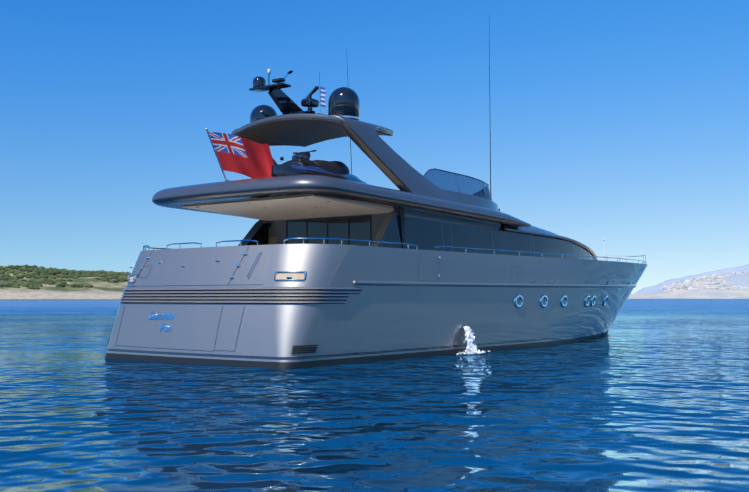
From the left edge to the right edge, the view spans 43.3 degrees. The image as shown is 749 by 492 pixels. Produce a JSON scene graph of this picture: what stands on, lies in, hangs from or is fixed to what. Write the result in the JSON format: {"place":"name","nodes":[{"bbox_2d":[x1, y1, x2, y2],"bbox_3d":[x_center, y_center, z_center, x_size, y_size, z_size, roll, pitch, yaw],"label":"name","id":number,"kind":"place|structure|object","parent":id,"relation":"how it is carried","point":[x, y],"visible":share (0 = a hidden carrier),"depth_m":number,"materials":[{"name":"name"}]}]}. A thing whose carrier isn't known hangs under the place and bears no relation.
{"place":"outdoors","nodes":[
{"label":"outdoors","id":0,"kind":"place"},
{"bbox_2d":[0,269,127,299],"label":"island","id":1,"kind":"structure","parent":0,"point":[100,290],"depth_m":692.82,"materials":[{"name":"beige sand"}]},
{"bbox_2d":[0,264,130,289],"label":"island shrubs","id":2,"kind":"object","parent":1,"relation":"on","point":[35,272],"visible":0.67,"depth_m":769.25,"materials":[{"name":"green plant"}]},
{"bbox_2d":[0,299,748,491],"bbox_3d":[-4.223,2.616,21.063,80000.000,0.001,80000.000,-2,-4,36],"label":"sea","id":3,"kind":"structure","parent":0,"point":[646,395],"depth_m":11.69,"materials":[{"name":"liquid"}]},
{"bbox_2d":[105,244,647,368],"bbox_3d":[3.864,1.939,32.082,6.540,3.270,27.552,-2,-4,36],"label":"yacht hull","id":4,"kind":"object","parent":3,"relation":"on","point":[369,323],"visible":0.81,"depth_m":22.07,"materials":[{"name":"grey metal"}]},
{"bbox_2d":[148,311,176,319],"bbox_3d":[-4.877,1.594,21.752,0.953,0.205,0.016,-2,-19,36],"label":"boat name lettering","id":5,"kind":"object","parent":4,"relation":"attached to","point":[161,315],"visible":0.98,"depth_m":21.76,"materials":[{"name":"blue metal"}]},
{"bbox_2d":[159,323,171,331],"bbox_3d":[-4.759,1.855,21.565,0.410,0.203,0.016,-2,-19,36],"label":"boat name lettering","id":6,"kind":"object","parent":4,"relation":"attached to","point":[167,328],"visible":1,"depth_m":21.56,"materials":[{"name":"blue metal"}]},
{"bbox_2d":[107,247,636,353],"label":"hull trim","id":7,"kind":"structure","parent":4,"relation":"attached to","point":[272,295],"depth_m":20.91,"materials":[{"name":"grey metal"}]},
{"bbox_2d":[152,113,597,259],"bbox_3d":[2.443,-0.796,30.303,5.840,4.275,20.700,-2,-4,36],"label":"yacht superstructure","id":8,"kind":"object","parent":4,"relation":"on","point":[430,209],"visible":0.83,"depth_m":24.55,"materials":[{"name":"grey metal"}]},
{"bbox_2d":[205,128,273,180],"bbox_3d":[-3.097,-2.018,22.511,1.790,1.491,0.635,0,-3,-2],"label":"ensign","id":9,"kind":"object","parent":8,"relation":"attached to","point":[243,156],"visible":0.92,"depth_m":22.43,"materials":[{"name":"red fabric"}]},
{"bbox_2d":[249,69,359,122],"bbox_3d":[-1.892,-3.786,24.512,3.244,1.400,2.038,-1,-3,12],"label":"radar equipment","id":10,"kind":"object","parent":8,"relation":"on","point":[344,101],"visible":0.71,"depth_m":24.07,"materials":[{"name":"black plastic"}]},
{"bbox_2d":[271,150,366,183],"bbox_3d":[-1.481,-1.666,23.251,1.168,1.249,3.050,-2,-4,36],"label":"jet ski","id":11,"kind":"object","parent":8,"relation":"on","point":[299,163],"visible":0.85,"depth_m":22.73,"materials":[{"name":"black plastic"}]},
{"bbox_2d":[319,41,604,240],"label":"antennas","id":12,"kind":"object","parent":8,"relation":"attached to","point":[322,96],"visible":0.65,"depth_m":27.67,"materials":[{"name":"grey metal"}]},
{"bbox_2d":[143,238,645,263],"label":"yacht rails","id":13,"kind":"object","parent":4,"relation":"attached to","point":[145,247],"visible":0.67,"depth_m":23.16,"materials":[{"name":"silver metal"}]},
{"bbox_2d":[514,294,607,308],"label":"portholes","id":14,"kind":"object","parent":4,"relation":"in","point":[520,297],"visible":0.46,"depth_m":29.37,"materials":[{"name":"silver metal"}]},
{"bbox_2d":[456,326,489,354],"bbox_3d":[2.538,2.473,24.539,0.806,0.808,1.544,-2,-4,36],"label":"water splash","id":15,"kind":"object","parent":3,"relation":"in","point":[468,336],"visible":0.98,"depth_m":24.43,"materials":[{"name":"white liquid"}]},
{"bbox_2d":[0,0,748,293],"label":"sky","id":16,"kind":"structure","parent":0,"point":[623,123],"materials":[{"name":"blue"}]},
{"bbox_2d":[628,288,748,298],"bbox_3d":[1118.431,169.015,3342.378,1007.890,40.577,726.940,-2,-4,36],"label":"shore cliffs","id":17,"kind":"structure","parent":0,"point":[705,293],"depth_m":3246.75,"materials":[{"name":"beige stone"}]},
{"bbox_2d":[634,264,748,293],"bbox_3d":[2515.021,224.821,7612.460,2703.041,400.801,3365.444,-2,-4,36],"label":"mountains","id":18,"kind":"structure","parent":0,"point":[652,289],"depth_m":7893.00,"materials":[{"name":"grey stone"}]},
{"bbox_2d":[654,272,748,292],"bbox_3d":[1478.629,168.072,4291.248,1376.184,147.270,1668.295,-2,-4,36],"label":"town hill","id":19,"kind":"structure","parent":0,"point":[736,280],"depth_m":4247.73,"materials":[{"name":"grey stone"}]},
{"bbox_2d":[660,271,748,291],"bbox_3d":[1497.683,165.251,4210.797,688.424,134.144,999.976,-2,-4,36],"label":"town","id":20,"kind":"object","parent":19,"relation":"on","point":[698,283],"visible":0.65,"depth_m":4305.83,"materials":[{"name":"grey"}]}
]}

